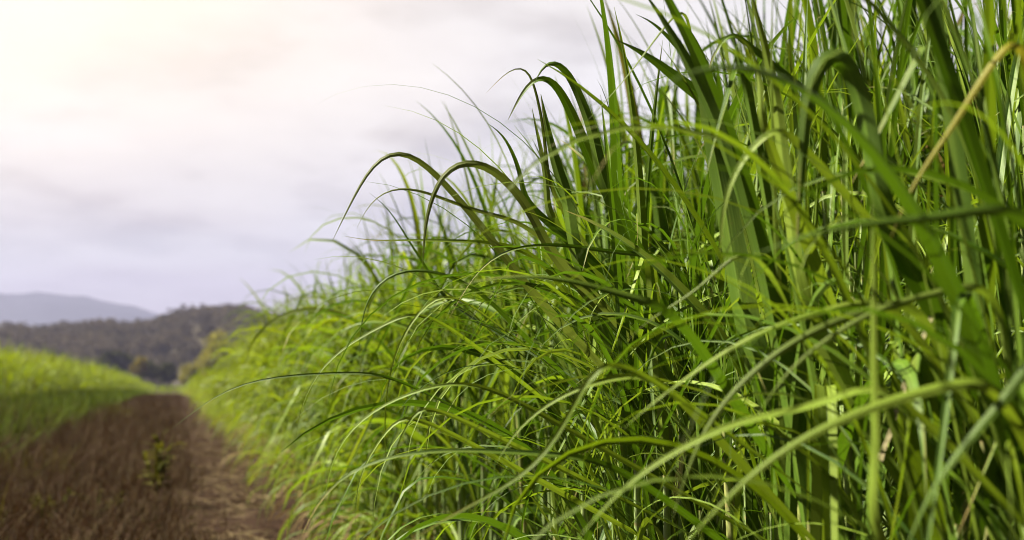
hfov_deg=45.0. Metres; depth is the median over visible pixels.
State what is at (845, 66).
sugarcane plant
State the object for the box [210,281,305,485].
sugarcane plant
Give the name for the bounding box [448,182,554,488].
sugarcane plant
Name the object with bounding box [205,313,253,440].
sugarcane plant
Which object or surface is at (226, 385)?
sugarcane plant
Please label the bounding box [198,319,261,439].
sugarcane plant
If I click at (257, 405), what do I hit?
sugarcane plant
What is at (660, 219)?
sugarcane plant
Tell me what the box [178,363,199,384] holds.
tree
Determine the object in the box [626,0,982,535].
sugarcane plant
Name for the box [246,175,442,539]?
sugarcane plant
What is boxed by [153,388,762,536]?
ground
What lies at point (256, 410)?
sugarcane plant
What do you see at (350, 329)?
sugarcane plant
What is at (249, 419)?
sugarcane plant
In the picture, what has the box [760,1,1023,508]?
sugarcane plant
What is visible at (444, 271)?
sugarcane plant
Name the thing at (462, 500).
sugarcane plant
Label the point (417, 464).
sugarcane plant
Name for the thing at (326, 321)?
sugarcane plant
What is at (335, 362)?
sugarcane plant
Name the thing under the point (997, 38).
sugarcane plant
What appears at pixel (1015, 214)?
sugarcane plant
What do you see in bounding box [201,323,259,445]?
sugarcane plant
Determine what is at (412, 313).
sugarcane plant
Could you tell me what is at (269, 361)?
sugarcane plant
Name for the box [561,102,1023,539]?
sugarcane plant
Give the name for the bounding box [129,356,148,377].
tree
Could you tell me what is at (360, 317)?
sugarcane plant
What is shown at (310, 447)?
sugarcane plant
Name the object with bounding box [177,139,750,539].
sugarcane plant
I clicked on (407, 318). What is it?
sugarcane plant
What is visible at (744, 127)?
sugarcane plant
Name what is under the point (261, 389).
sugarcane plant
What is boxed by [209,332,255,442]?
sugarcane plant
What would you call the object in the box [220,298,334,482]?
sugarcane plant
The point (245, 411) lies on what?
sugarcane plant
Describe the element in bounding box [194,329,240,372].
tree
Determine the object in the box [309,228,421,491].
sugarcane plant
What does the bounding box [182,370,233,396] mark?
sugarcane field
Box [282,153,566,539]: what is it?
sugarcane plant
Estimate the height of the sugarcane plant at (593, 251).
2.418 m
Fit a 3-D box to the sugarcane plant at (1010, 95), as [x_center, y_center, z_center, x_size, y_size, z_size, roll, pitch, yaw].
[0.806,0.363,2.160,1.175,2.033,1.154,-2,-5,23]
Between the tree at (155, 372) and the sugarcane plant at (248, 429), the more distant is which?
the tree at (155, 372)
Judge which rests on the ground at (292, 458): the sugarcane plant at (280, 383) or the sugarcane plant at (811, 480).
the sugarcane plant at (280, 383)
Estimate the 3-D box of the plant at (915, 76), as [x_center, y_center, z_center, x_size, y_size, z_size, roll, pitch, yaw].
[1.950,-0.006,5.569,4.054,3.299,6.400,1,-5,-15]
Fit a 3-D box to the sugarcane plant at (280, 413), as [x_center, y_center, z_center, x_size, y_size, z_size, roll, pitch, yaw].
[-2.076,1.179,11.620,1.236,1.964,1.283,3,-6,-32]
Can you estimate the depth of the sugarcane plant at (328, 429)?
9.41 m
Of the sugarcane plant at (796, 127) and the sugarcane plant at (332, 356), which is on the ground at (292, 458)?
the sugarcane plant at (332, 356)
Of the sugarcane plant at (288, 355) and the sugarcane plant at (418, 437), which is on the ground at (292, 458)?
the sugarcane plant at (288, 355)
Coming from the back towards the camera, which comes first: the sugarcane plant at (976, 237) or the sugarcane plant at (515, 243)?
the sugarcane plant at (515, 243)
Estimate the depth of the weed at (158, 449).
11.04 m
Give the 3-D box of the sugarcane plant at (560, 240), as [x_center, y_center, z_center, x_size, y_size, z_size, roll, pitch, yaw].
[0.262,0.420,5.059,1.368,2.397,1.360,-3,-6,35]
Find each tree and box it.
[95,350,135,372]
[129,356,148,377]
[141,360,166,384]
[157,361,178,393]
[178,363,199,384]
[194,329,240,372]
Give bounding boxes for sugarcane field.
[0,337,87,399]
[40,355,144,392]
[140,379,157,393]
[155,384,182,393]
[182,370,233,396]
[184,359,243,433]
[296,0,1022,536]
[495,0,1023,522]
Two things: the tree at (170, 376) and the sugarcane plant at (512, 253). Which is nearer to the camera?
the sugarcane plant at (512, 253)
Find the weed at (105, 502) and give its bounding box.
[77,489,123,519]
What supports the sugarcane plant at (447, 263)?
on the ground at (292, 458)
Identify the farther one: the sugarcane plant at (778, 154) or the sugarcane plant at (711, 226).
the sugarcane plant at (711, 226)
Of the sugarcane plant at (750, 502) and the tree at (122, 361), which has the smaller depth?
the sugarcane plant at (750, 502)
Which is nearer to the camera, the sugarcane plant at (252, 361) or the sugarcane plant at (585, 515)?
the sugarcane plant at (585, 515)
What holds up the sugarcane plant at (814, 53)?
on the ground at (292, 458)
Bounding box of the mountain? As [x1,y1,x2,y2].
[0,292,159,326]
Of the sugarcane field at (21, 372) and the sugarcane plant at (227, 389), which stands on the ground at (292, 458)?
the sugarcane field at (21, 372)
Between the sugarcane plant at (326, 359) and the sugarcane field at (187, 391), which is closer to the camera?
the sugarcane plant at (326, 359)
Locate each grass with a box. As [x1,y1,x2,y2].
[0,386,149,462]
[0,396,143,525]
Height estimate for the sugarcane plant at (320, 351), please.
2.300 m
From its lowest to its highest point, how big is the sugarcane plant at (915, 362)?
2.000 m
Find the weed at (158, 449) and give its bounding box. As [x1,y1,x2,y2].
[139,429,185,501]
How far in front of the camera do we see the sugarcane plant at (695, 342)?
1.87 m
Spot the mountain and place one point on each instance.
(35, 308)
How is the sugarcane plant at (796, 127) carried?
on the dirt track
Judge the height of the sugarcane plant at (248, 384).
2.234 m
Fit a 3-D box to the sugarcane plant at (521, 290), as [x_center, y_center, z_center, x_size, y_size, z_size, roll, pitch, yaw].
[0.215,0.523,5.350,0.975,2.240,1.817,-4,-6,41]
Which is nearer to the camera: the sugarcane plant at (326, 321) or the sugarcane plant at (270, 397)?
the sugarcane plant at (326, 321)
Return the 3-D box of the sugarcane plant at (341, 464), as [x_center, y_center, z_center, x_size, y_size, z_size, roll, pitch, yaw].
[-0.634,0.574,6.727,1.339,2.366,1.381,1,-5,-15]
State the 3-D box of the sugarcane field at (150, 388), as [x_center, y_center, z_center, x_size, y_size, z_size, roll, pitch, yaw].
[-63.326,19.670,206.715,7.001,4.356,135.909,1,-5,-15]
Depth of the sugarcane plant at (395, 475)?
6.07 m
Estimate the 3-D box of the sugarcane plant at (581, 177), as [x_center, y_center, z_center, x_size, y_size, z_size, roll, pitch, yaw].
[0.287,0.465,5.595,1.405,2.396,0.959,0,-5,6]
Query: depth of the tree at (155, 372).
348.45 m
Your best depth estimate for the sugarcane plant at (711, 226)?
3.36 m
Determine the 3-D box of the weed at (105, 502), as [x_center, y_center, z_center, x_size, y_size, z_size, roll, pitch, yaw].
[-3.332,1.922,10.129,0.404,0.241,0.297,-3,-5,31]
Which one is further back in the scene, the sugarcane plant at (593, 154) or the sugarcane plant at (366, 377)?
the sugarcane plant at (366, 377)
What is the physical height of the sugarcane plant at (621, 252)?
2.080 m
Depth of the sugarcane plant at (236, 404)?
23.05 m
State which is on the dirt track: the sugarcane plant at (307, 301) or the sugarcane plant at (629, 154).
the sugarcane plant at (307, 301)
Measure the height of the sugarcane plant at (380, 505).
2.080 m
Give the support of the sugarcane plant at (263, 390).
on the dirt track
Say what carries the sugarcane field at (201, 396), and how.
on the ground at (292, 458)
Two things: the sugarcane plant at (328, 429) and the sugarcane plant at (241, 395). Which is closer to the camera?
the sugarcane plant at (328, 429)
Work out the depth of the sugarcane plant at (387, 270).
9.95 m
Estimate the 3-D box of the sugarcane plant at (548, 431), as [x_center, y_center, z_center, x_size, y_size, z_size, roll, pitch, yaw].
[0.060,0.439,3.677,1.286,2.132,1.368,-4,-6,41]
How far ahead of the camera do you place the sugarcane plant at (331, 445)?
7.72 m
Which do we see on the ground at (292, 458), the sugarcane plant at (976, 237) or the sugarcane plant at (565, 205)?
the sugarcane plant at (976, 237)
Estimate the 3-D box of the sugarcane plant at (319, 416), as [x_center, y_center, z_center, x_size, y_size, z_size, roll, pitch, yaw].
[-1.581,0.927,9.919,1.103,2.187,1.522,-1,-5,14]
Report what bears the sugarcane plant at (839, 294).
on the ground at (292, 458)
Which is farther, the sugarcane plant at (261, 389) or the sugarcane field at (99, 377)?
the sugarcane field at (99, 377)
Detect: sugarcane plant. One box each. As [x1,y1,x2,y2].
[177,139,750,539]
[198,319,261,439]
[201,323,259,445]
[203,322,250,438]
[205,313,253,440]
[208,313,252,439]
[208,325,254,434]
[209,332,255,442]
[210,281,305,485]
[211,320,266,450]
[212,277,294,484]
[212,308,263,444]
[212,323,254,432]
[213,297,326,478]
[215,318,262,435]
[216,292,325,499]
[216,318,286,464]
[218,334,281,452]
[219,296,278,454]
[219,311,279,459]
[220,286,352,510]
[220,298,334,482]
[220,316,276,447]
[221,325,296,470]
[222,208,440,539]
[222,299,287,451]
[226,288,288,468]
[228,336,266,449]
[231,247,349,517]
[231,277,331,483]
[231,283,335,494]
[236,319,281,463]
[237,295,322,472]
[239,255,362,523]
[239,267,351,513]
[241,258,337,504]
[243,263,404,539]
[245,274,332,474]
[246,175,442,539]
[246,193,531,539]
[247,295,332,467]
[248,242,408,539]
[250,200,476,539]
[263,203,405,539]
[265,262,364,489]
[266,244,388,539]
[266,295,328,475]
[267,253,365,535]
[270,151,473,539]
[275,265,351,460]
[279,279,364,452]
[281,0,879,539]
[281,151,527,539]
[281,209,471,538]
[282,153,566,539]
[296,214,418,477]
[299,194,532,539]
[300,0,1021,539]
[301,106,610,539]
[303,205,509,534]
[308,102,568,539]
[309,141,530,539]
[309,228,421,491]
[316,118,513,539]
[317,169,535,532]
[325,172,543,539]
[325,212,395,512]
[326,63,695,539]
[327,41,893,539]
[327,165,562,539]
[327,235,450,521]
[341,232,413,444]
[345,0,1023,539]
[352,13,1023,539]
[356,82,974,539]
[361,0,991,539]
[367,0,1023,539]
[377,109,609,539]
[392,0,835,539]
[394,234,470,288]
[396,0,901,539]
[404,0,777,539]
[408,132,604,539]
[413,0,1003,539]
[417,216,521,539]
[421,0,766,535]
[422,86,713,539]
[436,48,893,539]
[438,129,603,509]
[439,0,1023,539]
[446,77,701,537]
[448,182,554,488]
[462,0,706,535]
[472,52,1023,539]
[473,0,1020,539]
[479,178,610,528]
[499,185,564,539]
[513,137,676,539]
[524,26,945,539]
[530,0,832,523]
[533,0,1023,539]
[539,152,706,494]
[540,0,1018,539]
[551,46,1023,539]
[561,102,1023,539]
[583,0,1023,539]
[600,0,951,429]
[608,0,1021,539]
[623,0,1023,539]
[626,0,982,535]
[670,0,970,539]
[672,0,1009,385]
[674,0,815,297]
[707,31,1023,539]
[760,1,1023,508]
[763,0,1023,528]
[788,0,1023,537]
[831,20,1022,483]
[890,123,1023,478]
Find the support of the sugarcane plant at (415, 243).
on the ground at (292, 458)
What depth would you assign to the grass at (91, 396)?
25.08 m
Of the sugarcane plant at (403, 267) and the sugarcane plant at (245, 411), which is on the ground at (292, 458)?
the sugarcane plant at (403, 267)
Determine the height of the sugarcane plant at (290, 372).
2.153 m
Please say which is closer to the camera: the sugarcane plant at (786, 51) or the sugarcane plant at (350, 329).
the sugarcane plant at (786, 51)
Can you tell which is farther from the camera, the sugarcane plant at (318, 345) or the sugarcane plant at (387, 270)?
the sugarcane plant at (318, 345)
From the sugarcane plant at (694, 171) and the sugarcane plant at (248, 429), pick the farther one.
the sugarcane plant at (248, 429)
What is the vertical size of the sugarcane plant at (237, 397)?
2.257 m
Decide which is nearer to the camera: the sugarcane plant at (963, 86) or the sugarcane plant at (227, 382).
the sugarcane plant at (963, 86)
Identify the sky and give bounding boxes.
[0,0,1011,318]
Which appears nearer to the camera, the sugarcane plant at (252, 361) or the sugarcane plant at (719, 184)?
the sugarcane plant at (719, 184)
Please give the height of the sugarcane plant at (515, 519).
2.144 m
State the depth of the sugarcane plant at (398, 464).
5.66 m
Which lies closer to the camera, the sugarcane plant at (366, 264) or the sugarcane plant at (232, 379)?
the sugarcane plant at (366, 264)
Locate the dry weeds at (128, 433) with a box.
[0,393,282,539]
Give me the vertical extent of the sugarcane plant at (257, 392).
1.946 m
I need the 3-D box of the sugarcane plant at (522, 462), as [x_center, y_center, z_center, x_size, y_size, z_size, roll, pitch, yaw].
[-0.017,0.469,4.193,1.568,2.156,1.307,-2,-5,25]
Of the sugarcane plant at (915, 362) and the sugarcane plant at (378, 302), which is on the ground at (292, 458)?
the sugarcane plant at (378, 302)
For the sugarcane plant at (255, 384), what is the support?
on the dirt track
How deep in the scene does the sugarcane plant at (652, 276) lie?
2.37 m
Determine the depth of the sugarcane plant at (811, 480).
1.81 m
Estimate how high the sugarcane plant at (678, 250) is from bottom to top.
2.316 m
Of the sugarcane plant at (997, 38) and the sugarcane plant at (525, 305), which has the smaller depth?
the sugarcane plant at (997, 38)
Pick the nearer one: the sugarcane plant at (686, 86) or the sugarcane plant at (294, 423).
the sugarcane plant at (686, 86)
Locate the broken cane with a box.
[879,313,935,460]
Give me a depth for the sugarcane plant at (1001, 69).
2.90 m
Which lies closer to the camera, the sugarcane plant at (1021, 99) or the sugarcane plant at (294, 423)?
the sugarcane plant at (1021, 99)
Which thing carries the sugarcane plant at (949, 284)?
on the dirt track
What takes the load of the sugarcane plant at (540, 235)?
on the dirt track
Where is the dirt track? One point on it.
(250, 522)
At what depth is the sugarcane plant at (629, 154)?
4.64 m
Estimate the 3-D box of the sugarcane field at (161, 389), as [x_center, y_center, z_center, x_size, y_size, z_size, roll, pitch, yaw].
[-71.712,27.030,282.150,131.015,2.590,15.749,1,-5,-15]
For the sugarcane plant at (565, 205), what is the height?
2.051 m
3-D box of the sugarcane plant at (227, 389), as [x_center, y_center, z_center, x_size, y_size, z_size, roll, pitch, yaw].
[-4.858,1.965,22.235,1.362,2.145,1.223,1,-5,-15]
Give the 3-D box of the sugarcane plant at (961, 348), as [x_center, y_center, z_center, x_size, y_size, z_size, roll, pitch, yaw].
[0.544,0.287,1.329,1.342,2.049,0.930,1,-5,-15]
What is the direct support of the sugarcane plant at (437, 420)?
on the ground at (292, 458)
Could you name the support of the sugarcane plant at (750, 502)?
on the dirt track
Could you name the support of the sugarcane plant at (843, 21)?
on the ground at (292, 458)
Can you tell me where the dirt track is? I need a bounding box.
[26,394,353,539]
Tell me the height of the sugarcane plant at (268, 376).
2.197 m
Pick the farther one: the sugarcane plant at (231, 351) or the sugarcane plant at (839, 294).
the sugarcane plant at (231, 351)
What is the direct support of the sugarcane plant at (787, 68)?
on the ground at (292, 458)
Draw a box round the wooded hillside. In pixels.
[0,302,298,386]
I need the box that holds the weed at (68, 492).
[29,487,75,529]
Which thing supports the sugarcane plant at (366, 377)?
on the ground at (292, 458)
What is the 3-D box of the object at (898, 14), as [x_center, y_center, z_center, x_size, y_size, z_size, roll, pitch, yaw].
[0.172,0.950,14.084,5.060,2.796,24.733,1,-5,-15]
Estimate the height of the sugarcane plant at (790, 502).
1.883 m
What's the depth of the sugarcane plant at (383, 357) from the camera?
7.88 m
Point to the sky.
(156, 156)
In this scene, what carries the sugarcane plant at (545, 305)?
on the dirt track
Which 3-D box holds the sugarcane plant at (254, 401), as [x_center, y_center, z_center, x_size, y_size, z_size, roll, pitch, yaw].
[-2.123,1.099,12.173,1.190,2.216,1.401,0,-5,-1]
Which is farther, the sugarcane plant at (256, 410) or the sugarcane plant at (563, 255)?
the sugarcane plant at (256, 410)
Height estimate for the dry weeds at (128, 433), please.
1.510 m

